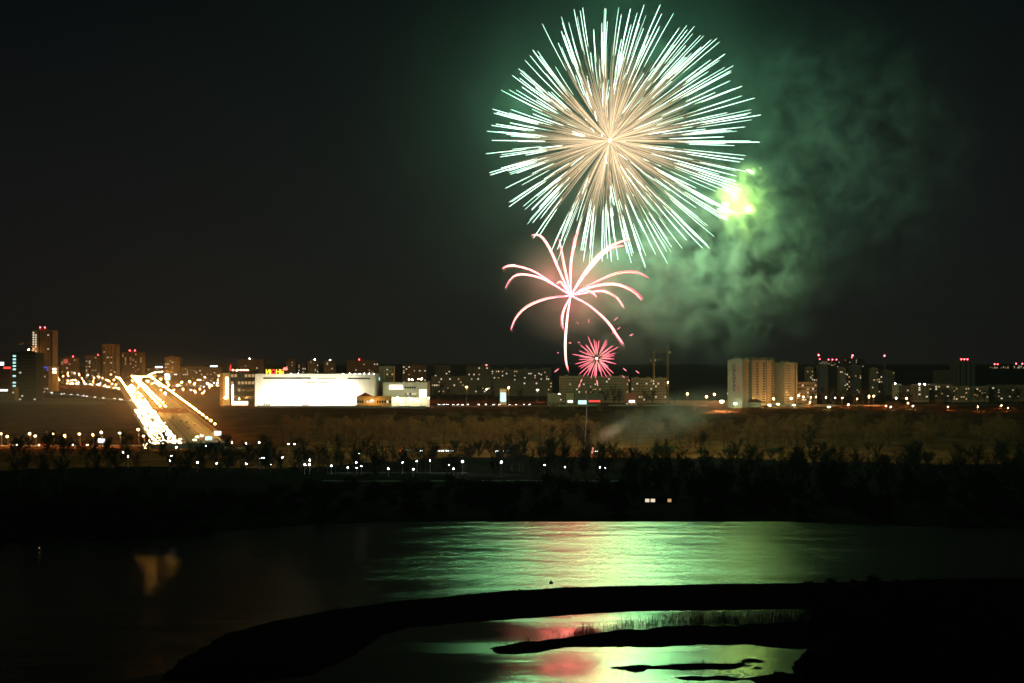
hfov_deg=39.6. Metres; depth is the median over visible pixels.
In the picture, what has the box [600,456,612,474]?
shore tree
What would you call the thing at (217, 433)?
billboard
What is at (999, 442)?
shore tree
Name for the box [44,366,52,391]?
signed building
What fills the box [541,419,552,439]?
willow tree
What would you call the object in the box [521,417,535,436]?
willow tree
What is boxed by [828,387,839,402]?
street tree
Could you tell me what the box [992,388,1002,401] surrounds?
street tree
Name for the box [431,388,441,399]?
street tree
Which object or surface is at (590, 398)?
kiosk row
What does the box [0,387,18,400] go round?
annex hall
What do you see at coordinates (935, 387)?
apartment block
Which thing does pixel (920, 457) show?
shore tree
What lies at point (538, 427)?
willow tree
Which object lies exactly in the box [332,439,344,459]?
bare tree
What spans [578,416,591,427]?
willow tree
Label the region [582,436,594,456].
bare tree
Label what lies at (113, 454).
bare tree
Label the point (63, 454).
bare tree
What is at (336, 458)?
bare tree
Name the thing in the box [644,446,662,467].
shore tree
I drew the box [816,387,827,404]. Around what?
street tree
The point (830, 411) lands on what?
slope shrub
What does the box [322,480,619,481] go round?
promenade path
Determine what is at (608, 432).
willow tree
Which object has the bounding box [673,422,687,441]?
willow tree
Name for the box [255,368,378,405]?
building
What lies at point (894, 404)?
slope shrub
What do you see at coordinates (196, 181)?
sky
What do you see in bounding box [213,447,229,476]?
bare tree
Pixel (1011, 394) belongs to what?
street tree
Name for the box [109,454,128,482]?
bare tree
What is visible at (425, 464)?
bare tree
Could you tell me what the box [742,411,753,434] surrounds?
willow tree
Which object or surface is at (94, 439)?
bare tree
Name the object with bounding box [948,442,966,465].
shore tree
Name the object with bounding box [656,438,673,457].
shore tree
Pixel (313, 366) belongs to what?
apartment tower
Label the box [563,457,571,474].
bare tree
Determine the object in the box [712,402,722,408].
slope shrub
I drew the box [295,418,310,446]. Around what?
willow tree
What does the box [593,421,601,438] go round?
willow tree
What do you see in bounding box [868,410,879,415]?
slope shrub
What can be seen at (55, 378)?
building
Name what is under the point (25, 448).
bare tree
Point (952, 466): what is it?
shore tree
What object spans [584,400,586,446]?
rising tail
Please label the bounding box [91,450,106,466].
bare tree
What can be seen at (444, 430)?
willow tree
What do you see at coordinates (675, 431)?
willow tree
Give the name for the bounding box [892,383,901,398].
ribbed building
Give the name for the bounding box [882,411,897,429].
willow tree
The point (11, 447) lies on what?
bare tree
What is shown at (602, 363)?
firework
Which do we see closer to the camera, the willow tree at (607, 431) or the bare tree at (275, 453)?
the bare tree at (275, 453)
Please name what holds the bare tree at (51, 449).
on the ground
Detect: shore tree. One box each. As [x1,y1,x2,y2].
[592,474,608,489]
[593,459,616,479]
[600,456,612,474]
[609,449,624,471]
[611,448,624,465]
[618,446,632,468]
[621,456,633,475]
[627,448,638,460]
[637,450,650,473]
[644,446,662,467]
[650,442,661,464]
[651,455,663,469]
[654,445,671,464]
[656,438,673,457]
[658,451,672,465]
[671,451,683,463]
[674,442,691,464]
[680,455,693,479]
[695,445,704,461]
[697,452,709,469]
[700,450,710,468]
[703,449,715,472]
[715,448,731,468]
[725,437,745,464]
[727,444,740,470]
[738,454,756,477]
[740,443,756,457]
[745,445,758,469]
[748,444,759,460]
[753,447,766,464]
[766,449,776,465]
[770,455,786,483]
[776,445,784,461]
[778,456,796,480]
[786,453,803,480]
[787,452,804,481]
[788,442,801,458]
[789,445,800,459]
[792,455,811,479]
[798,458,816,487]
[806,447,817,467]
[807,442,823,466]
[809,445,822,469]
[814,450,832,471]
[815,441,827,454]
[817,448,838,467]
[826,446,837,460]
[829,444,849,468]
[836,456,849,480]
[837,451,851,471]
[844,445,860,471]
[846,453,861,477]
[848,453,864,476]
[852,469,876,503]
[861,442,874,464]
[862,460,874,478]
[868,458,879,474]
[870,439,884,465]
[875,454,894,472]
[881,460,900,490]
[883,455,894,479]
[890,451,902,466]
[895,456,914,472]
[900,443,915,471]
[902,453,913,471]
[906,443,920,460]
[910,446,922,473]
[910,457,927,481]
[912,439,924,454]
[912,450,927,469]
[912,456,921,474]
[922,451,939,473]
[931,457,949,480]
[942,456,961,481]
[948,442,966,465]
[949,457,965,484]
[951,445,970,470]
[964,449,971,466]
[969,445,985,462]
[970,447,989,466]
[972,459,986,481]
[976,452,995,471]
[987,457,1002,476]
[989,437,1010,462]
[990,451,1001,473]
[993,442,1009,466]
[995,457,1009,483]
[1001,452,1023,484]
[1001,454,1022,486]
[1011,445,1023,460]
[1011,451,1023,471]
[1013,439,1023,458]
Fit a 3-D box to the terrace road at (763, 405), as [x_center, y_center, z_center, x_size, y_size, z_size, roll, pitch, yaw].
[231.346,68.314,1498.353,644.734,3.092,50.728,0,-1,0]
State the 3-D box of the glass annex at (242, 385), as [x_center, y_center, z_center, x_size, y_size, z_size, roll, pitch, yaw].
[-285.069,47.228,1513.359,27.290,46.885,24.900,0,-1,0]
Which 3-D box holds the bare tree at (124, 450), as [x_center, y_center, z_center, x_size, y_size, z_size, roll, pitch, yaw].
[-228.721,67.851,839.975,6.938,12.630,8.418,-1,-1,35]
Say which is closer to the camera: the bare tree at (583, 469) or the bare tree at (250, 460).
the bare tree at (583, 469)
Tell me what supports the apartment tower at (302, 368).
on the ground
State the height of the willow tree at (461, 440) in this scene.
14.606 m
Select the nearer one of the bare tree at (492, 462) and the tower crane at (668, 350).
the bare tree at (492, 462)
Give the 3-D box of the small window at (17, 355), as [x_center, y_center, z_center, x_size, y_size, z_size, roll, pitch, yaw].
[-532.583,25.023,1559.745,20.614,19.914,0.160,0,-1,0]
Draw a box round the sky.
[0,0,1023,363]
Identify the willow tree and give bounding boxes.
[277,422,287,445]
[278,414,293,439]
[285,423,295,441]
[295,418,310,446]
[295,420,309,442]
[300,414,313,439]
[305,409,321,435]
[375,415,391,434]
[382,411,397,426]
[435,416,450,444]
[439,423,450,447]
[458,429,466,446]
[468,414,479,432]
[472,424,485,444]
[478,419,494,447]
[478,423,490,446]
[482,417,498,440]
[489,418,499,441]
[494,417,509,441]
[494,431,503,448]
[501,415,514,436]
[502,426,513,443]
[511,423,527,440]
[513,418,526,440]
[517,428,528,446]
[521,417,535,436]
[523,417,535,438]
[532,416,549,442]
[540,427,552,447]
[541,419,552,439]
[543,427,560,441]
[546,420,560,439]
[553,421,562,440]
[561,420,569,439]
[569,413,580,432]
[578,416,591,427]
[579,419,594,438]
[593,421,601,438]
[599,425,611,439]
[602,422,605,446]
[605,426,612,440]
[648,419,661,445]
[650,422,665,445]
[669,416,680,439]
[671,426,679,438]
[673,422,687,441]
[678,416,690,438]
[683,426,696,448]
[690,425,700,447]
[692,423,704,446]
[694,419,706,444]
[698,424,706,446]
[699,415,714,441]
[700,429,713,448]
[714,419,730,448]
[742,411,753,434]
[802,414,814,437]
[802,421,817,441]
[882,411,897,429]
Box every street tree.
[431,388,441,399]
[438,381,447,403]
[443,386,455,400]
[475,386,483,399]
[515,387,523,402]
[600,389,609,404]
[609,384,619,400]
[616,388,624,404]
[643,390,650,402]
[647,390,657,403]
[666,390,679,400]
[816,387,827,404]
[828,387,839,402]
[837,389,848,403]
[845,387,858,400]
[858,387,867,402]
[895,392,904,399]
[906,391,912,401]
[929,390,939,404]
[937,389,948,404]
[944,388,955,402]
[972,389,983,403]
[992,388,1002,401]
[1002,387,1018,403]
[1013,387,1023,403]
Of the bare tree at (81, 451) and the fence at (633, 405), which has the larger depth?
the fence at (633, 405)
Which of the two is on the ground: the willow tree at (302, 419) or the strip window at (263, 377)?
the willow tree at (302, 419)
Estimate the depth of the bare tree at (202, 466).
776.85 m
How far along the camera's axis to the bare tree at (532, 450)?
857.68 m
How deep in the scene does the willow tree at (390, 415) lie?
1117.28 m
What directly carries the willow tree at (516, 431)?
on the ground
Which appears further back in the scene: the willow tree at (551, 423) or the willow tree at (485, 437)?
the willow tree at (551, 423)
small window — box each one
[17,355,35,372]
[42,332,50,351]
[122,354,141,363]
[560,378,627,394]
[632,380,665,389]
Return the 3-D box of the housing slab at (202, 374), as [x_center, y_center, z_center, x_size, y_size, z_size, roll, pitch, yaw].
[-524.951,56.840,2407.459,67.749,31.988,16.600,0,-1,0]
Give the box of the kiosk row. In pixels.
[576,394,601,403]
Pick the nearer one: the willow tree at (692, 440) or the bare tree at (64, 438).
the bare tree at (64, 438)
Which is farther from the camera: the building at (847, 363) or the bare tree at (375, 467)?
the building at (847, 363)
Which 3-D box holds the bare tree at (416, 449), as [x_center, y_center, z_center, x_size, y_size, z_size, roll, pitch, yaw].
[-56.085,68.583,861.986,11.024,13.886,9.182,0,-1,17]
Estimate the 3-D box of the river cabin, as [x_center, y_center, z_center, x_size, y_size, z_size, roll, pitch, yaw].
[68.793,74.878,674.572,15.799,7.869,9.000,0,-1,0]
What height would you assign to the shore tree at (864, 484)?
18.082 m
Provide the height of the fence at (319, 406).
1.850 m
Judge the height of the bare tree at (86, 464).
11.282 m
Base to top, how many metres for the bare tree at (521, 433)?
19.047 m
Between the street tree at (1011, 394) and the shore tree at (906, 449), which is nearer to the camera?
the shore tree at (906, 449)
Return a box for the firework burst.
[487,4,758,265]
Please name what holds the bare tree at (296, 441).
on the ground
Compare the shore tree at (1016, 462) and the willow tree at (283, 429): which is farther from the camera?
the willow tree at (283, 429)
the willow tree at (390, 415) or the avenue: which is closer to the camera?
the willow tree at (390, 415)
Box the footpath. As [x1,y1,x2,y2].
[328,472,467,473]
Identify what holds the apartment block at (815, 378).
on the ground
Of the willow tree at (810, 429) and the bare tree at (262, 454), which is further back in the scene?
the willow tree at (810, 429)
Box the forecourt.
[258,406,425,408]
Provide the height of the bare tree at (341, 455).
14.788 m
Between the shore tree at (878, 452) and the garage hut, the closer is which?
the shore tree at (878, 452)
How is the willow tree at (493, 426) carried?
on the ground
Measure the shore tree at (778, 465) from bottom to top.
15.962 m
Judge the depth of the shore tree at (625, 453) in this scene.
831.27 m
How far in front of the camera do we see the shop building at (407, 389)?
1499.42 m
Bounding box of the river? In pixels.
[0,522,1023,682]
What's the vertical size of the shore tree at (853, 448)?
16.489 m
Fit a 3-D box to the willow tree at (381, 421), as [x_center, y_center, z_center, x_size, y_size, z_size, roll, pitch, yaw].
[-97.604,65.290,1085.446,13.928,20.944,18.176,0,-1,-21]
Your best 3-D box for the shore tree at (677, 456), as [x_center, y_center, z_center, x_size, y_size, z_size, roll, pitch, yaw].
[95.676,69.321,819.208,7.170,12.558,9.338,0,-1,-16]
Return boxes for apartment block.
[238,358,265,373]
[347,359,379,373]
[402,364,426,381]
[434,364,450,375]
[466,365,472,375]
[473,364,490,375]
[559,375,628,402]
[630,377,666,402]
[728,357,796,407]
[797,382,816,403]
[813,375,817,394]
[846,372,850,394]
[878,372,882,394]
[910,383,928,401]
[925,384,951,401]
[933,370,949,383]
[949,386,969,401]
[970,386,988,401]
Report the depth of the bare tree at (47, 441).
888.13 m
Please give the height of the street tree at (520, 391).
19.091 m
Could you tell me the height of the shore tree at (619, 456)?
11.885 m
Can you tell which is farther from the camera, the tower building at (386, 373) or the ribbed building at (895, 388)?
the ribbed building at (895, 388)
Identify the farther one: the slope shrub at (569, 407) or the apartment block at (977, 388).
the apartment block at (977, 388)
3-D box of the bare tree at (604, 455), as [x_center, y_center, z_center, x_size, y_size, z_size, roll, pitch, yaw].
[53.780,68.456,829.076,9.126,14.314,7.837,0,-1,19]
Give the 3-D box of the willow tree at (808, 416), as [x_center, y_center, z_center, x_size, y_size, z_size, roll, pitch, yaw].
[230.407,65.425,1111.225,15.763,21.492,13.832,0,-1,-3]
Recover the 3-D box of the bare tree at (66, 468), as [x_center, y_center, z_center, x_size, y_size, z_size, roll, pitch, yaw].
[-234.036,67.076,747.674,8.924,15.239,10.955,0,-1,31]
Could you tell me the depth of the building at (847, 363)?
4699.49 m
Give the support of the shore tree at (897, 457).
on the ground
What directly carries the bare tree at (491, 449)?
on the ground
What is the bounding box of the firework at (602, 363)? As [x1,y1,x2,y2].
[573,337,617,378]
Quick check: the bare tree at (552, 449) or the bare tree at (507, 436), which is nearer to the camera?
the bare tree at (552, 449)
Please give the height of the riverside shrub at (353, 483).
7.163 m
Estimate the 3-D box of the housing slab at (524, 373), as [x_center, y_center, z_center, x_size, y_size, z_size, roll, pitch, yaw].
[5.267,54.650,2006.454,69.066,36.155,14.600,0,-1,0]
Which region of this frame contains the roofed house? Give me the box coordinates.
[748,399,762,406]
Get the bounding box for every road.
[0,445,245,448]
[44,392,126,401]
[117,375,219,448]
[427,404,1023,406]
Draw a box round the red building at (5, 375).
[0,362,10,386]
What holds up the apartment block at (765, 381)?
on the ground
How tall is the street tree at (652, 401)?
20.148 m
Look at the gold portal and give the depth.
1501.60 m
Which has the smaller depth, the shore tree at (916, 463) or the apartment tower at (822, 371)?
the shore tree at (916, 463)
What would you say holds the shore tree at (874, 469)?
on the ground
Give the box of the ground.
[0,364,1023,682]
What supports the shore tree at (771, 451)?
on the ground
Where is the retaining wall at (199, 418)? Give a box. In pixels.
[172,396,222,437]
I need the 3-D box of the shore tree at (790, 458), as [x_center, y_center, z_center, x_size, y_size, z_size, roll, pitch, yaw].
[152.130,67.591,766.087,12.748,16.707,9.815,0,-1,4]
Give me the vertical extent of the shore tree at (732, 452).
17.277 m
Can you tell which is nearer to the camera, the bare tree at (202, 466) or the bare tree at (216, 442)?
the bare tree at (202, 466)
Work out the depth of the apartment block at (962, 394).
1599.32 m
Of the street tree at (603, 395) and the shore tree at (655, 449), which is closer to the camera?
the shore tree at (655, 449)
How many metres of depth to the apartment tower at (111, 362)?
2349.76 m
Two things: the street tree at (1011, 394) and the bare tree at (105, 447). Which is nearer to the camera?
the bare tree at (105, 447)
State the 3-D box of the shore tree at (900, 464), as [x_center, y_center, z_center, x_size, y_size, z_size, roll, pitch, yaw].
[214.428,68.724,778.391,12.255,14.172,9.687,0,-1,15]
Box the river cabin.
[640,491,674,501]
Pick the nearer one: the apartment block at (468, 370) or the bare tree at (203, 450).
the bare tree at (203, 450)
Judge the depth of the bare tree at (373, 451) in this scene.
845.08 m
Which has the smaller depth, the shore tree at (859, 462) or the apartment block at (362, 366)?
the shore tree at (859, 462)
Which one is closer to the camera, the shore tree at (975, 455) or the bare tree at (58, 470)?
the bare tree at (58, 470)
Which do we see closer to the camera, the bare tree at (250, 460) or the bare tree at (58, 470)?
the bare tree at (58, 470)
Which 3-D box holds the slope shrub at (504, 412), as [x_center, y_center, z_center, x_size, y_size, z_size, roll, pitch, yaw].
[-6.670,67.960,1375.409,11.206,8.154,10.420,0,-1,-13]
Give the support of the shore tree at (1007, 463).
on the ground
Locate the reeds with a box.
[281,581,863,681]
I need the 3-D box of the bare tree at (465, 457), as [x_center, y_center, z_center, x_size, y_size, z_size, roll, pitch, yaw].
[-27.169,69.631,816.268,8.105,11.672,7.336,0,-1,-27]
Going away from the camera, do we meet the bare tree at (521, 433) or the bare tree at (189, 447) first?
the bare tree at (189, 447)
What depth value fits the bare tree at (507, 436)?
893.95 m
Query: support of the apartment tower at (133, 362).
on the ground
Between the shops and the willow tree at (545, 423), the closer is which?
the willow tree at (545, 423)
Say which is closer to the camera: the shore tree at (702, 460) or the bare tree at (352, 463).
the bare tree at (352, 463)
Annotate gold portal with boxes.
[220,373,229,404]
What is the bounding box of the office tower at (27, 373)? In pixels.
[11,351,43,400]
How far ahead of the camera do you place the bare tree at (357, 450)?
828.14 m
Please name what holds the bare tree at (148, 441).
on the ground
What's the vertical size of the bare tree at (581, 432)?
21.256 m
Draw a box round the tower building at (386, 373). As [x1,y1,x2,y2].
[379,366,394,395]
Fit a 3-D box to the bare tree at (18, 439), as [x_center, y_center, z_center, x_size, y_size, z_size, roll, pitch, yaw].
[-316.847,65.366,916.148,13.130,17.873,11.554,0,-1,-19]
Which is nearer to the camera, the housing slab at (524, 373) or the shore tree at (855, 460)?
the shore tree at (855, 460)
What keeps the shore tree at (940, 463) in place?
on the ground
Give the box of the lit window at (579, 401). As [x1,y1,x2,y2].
[578,400,585,403]
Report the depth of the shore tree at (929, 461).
776.86 m
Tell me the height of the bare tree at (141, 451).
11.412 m
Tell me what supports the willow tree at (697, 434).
on the ground
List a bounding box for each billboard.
[165,373,169,384]
[214,431,220,440]
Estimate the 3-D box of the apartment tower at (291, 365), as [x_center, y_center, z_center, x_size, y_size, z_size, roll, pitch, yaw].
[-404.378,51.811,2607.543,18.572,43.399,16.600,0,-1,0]
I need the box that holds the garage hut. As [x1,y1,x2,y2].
[547,394,559,405]
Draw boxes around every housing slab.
[145,366,164,374]
[181,366,222,381]
[431,376,492,394]
[491,367,539,390]
[494,380,551,395]
[540,368,550,379]
[899,386,910,398]
[985,384,1023,401]
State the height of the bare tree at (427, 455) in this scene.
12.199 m
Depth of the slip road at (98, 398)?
1709.59 m
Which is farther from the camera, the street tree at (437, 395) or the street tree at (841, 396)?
the street tree at (437, 395)
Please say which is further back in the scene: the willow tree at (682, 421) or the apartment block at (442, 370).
the apartment block at (442, 370)
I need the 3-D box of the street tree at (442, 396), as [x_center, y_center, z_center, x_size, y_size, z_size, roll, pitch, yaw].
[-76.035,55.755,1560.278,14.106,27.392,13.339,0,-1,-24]
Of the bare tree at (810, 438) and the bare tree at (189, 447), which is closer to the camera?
the bare tree at (189, 447)
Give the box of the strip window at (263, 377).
[263,377,310,378]
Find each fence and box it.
[257,405,381,406]
[555,404,599,406]
[608,404,659,405]
[670,400,727,404]
[766,404,832,406]
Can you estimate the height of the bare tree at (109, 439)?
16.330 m
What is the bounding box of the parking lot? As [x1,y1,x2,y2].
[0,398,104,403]
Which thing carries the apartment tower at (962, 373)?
on the ground
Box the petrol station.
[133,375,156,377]
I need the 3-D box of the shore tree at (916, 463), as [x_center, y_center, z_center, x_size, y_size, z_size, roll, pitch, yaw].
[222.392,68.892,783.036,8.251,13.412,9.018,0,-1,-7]
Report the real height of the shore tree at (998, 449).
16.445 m
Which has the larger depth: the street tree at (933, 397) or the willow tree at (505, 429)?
the street tree at (933, 397)
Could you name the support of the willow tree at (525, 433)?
on the ground
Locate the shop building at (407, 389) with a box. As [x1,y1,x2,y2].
[383,381,429,396]
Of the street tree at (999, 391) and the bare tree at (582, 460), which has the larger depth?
the street tree at (999, 391)
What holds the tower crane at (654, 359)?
on the ground
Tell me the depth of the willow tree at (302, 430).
1009.47 m
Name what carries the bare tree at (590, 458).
on the ground
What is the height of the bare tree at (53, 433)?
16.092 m
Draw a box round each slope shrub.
[464,413,477,420]
[500,409,509,415]
[567,405,577,410]
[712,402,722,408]
[824,406,836,413]
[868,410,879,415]
[885,400,890,407]
[890,401,901,407]
[915,407,923,413]
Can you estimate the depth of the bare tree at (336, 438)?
895.21 m
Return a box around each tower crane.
[649,351,661,377]
[654,345,670,401]
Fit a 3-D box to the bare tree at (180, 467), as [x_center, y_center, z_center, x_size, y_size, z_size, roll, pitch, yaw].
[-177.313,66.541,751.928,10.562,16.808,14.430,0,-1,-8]
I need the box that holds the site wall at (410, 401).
[392,397,429,406]
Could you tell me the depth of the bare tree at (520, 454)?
814.66 m
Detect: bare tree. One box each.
[1,451,20,469]
[8,457,33,485]
[9,440,16,452]
[10,438,24,456]
[11,431,26,454]
[13,437,28,458]
[19,452,31,478]
[21,434,36,462]
[31,450,48,474]
[37,460,49,488]
[38,435,48,455]
[41,435,52,458]
[43,442,58,461]
[46,431,61,450]
[48,455,65,477]
[50,463,67,489]
[55,440,68,453]
[58,435,68,445]
[59,441,69,462]
[59,456,72,481]
[63,440,74,453]
[73,441,86,459]
[82,452,91,469]
[84,447,93,457]
[85,439,97,458]
[90,435,99,453]
[91,443,101,460]
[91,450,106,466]
[98,434,113,449]
[100,447,116,472]
[102,442,110,454]
[108,445,126,467]
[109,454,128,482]
[116,438,132,454]
[117,430,127,450]
[120,448,130,463]
[123,433,138,458]
[128,453,142,473]
[137,438,144,452]
[138,434,151,452]
[143,433,154,456]
[155,443,168,461]
[156,434,169,455]
[157,428,170,445]
[162,448,181,475]
[167,452,186,481]
[181,457,194,472]
[182,448,204,474]
[184,438,196,462]
[191,441,207,464]
[192,439,211,463]
[194,444,204,470]
[197,456,207,476]
[202,441,213,465]
[210,440,222,461]
[211,447,221,461]
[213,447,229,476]
[218,436,229,457]
[219,434,234,457]
[223,446,237,471]
[223,449,233,471]
[223,457,233,470]
[225,442,238,469]
[230,449,244,467]
[237,451,247,476]
[239,440,256,467]
[246,447,255,466]
[247,445,258,463]
[252,444,268,472]
[255,435,272,462]
[255,449,271,470]
[260,454,273,477]
[262,459,275,477]
[263,440,275,455]
[266,444,277,467]
[269,449,285,470]
[275,456,287,474]
[288,455,301,474]
[290,438,300,458]
[291,447,305,469]
[297,436,309,451]
[297,457,304,472]
[302,452,315,465]
[311,447,325,471]
[314,442,329,465]
[317,446,335,473]
[328,434,342,452]
[331,451,345,471]
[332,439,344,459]
[336,447,347,465]
[337,455,347,467]
[344,453,358,474]
[346,448,362,475]
[350,441,365,466]
[355,458,366,476]
[358,434,373,461]
[362,450,382,475]
[363,440,380,460]
[369,453,383,474]
[371,454,386,471]
[377,444,389,458]
[380,460,388,474]
[386,445,400,464]
[391,452,405,476]
[396,445,410,466]
[398,451,410,470]
[402,454,414,477]
[408,443,417,459]
[410,443,425,458]
[414,453,426,475]
[420,449,433,462]
[420,456,429,473]
[425,441,439,460]
[427,450,434,465]
[432,445,440,466]
[440,453,456,474]
[441,457,453,475]
[445,454,463,470]
[447,438,459,456]
[451,439,464,459]
[456,445,475,469]
[460,453,469,468]
[465,442,479,462]
[471,439,485,460]
[481,439,496,456]
[488,458,498,474]
[490,451,504,476]
[492,445,503,464]
[499,443,509,461]
[502,446,519,470]
[503,433,512,460]
[504,443,515,470]
[507,438,524,461]
[510,445,526,471]
[515,444,529,471]
[516,427,530,443]
[521,455,534,474]
[525,447,537,465]
[536,447,544,465]
[537,448,556,473]
[543,425,559,446]
[544,438,559,453]
[546,451,560,466]
[551,437,562,455]
[557,439,571,462]
[557,449,569,468]
[558,425,572,445]
[562,449,580,479]
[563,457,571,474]
[571,423,592,445]
[572,449,587,474]
[575,460,588,479]
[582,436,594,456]
[588,455,597,471]
[590,442,607,463]
[596,443,607,460]
[599,448,608,469]
[606,444,614,469]
[608,440,620,469]
[699,430,707,445]
[801,426,820,451]
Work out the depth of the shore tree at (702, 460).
810.94 m
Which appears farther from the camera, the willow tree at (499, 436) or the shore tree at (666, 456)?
the willow tree at (499, 436)
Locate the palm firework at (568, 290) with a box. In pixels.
[502,223,648,371]
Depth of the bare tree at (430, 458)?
856.70 m
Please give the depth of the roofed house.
1461.29 m
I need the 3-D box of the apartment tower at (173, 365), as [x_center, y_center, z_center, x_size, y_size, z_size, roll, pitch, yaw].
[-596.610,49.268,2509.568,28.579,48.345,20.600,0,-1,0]
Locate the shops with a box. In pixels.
[171,382,219,386]
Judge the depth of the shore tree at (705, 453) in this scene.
811.46 m
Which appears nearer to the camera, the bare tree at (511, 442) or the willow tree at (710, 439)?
the bare tree at (511, 442)
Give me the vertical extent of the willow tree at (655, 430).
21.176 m
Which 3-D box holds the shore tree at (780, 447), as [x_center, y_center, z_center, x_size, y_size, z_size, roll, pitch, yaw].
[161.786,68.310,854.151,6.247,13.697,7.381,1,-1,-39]
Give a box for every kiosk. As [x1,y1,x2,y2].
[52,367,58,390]
[500,389,506,404]
[566,393,573,403]
[625,393,637,404]
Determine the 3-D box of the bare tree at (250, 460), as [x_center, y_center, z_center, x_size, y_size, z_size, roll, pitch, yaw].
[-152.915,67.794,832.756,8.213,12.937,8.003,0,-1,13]
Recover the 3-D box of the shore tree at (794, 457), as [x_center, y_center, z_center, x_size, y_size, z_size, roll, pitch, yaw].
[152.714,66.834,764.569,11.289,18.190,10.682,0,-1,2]
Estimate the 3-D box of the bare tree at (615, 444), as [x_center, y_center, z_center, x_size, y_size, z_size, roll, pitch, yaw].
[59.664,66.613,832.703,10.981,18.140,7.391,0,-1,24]
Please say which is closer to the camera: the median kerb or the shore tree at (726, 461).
the shore tree at (726, 461)
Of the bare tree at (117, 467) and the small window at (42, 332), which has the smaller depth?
the bare tree at (117, 467)
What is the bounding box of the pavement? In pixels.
[149,372,297,446]
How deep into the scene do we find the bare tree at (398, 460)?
787.72 m
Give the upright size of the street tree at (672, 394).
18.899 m
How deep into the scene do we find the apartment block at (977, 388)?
1601.31 m
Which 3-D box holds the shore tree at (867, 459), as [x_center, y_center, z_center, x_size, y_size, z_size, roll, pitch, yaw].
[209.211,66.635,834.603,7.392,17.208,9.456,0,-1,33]
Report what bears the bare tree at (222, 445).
on the ground
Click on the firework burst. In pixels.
(613, 143)
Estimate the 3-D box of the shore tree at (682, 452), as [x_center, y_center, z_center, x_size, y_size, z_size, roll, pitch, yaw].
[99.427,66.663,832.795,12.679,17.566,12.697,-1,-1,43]
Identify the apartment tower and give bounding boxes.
[32,327,57,366]
[61,356,78,383]
[85,354,101,383]
[102,343,119,383]
[121,350,144,378]
[165,356,182,381]
[286,358,296,373]
[298,363,306,373]
[307,359,319,373]
[324,360,336,373]
[804,366,813,381]
[817,363,827,394]
[837,367,845,395]
[849,364,860,394]
[869,367,877,395]
[881,369,893,394]
[950,359,974,385]
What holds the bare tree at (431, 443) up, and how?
on the ground
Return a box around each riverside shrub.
[339,476,361,489]
[443,473,458,483]
[450,477,466,487]
[572,479,594,490]
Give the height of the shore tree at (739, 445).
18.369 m
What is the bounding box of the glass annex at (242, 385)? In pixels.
[230,365,258,404]
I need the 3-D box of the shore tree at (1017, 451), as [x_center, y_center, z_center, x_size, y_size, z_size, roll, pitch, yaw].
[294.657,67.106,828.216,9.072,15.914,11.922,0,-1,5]
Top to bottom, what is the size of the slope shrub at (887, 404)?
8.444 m
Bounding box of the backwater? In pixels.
[107,609,823,682]
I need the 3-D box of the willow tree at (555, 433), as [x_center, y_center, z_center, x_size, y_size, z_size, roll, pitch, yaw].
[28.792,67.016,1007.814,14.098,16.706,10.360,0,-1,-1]
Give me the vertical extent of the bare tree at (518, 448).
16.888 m
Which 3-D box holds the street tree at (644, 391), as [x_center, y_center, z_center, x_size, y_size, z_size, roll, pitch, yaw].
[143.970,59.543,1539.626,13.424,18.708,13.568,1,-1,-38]
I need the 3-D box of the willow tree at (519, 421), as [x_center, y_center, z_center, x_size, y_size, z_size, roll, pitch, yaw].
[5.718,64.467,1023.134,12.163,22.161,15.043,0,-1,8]
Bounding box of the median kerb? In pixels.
[133,375,186,443]
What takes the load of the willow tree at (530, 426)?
on the ground
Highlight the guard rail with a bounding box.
[166,396,216,438]
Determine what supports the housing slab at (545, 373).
on the ground
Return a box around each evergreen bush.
[649,445,679,452]
[765,447,782,452]
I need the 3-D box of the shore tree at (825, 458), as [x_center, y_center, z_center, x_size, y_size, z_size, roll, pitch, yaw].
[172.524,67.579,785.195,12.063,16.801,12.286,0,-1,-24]
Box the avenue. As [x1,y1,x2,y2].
[59,384,119,390]
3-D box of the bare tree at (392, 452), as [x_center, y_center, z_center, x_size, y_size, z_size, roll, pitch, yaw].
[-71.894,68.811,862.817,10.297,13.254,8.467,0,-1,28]
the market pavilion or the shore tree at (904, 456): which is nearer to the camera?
the shore tree at (904, 456)
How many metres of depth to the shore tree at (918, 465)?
750.65 m
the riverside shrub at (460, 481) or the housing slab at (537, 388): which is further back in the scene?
the housing slab at (537, 388)
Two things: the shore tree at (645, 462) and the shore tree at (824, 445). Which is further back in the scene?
the shore tree at (824, 445)
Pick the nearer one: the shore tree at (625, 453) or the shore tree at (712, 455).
the shore tree at (712, 455)
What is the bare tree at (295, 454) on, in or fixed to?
on the ground
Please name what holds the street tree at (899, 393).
on the ground
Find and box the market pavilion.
[356,393,391,405]

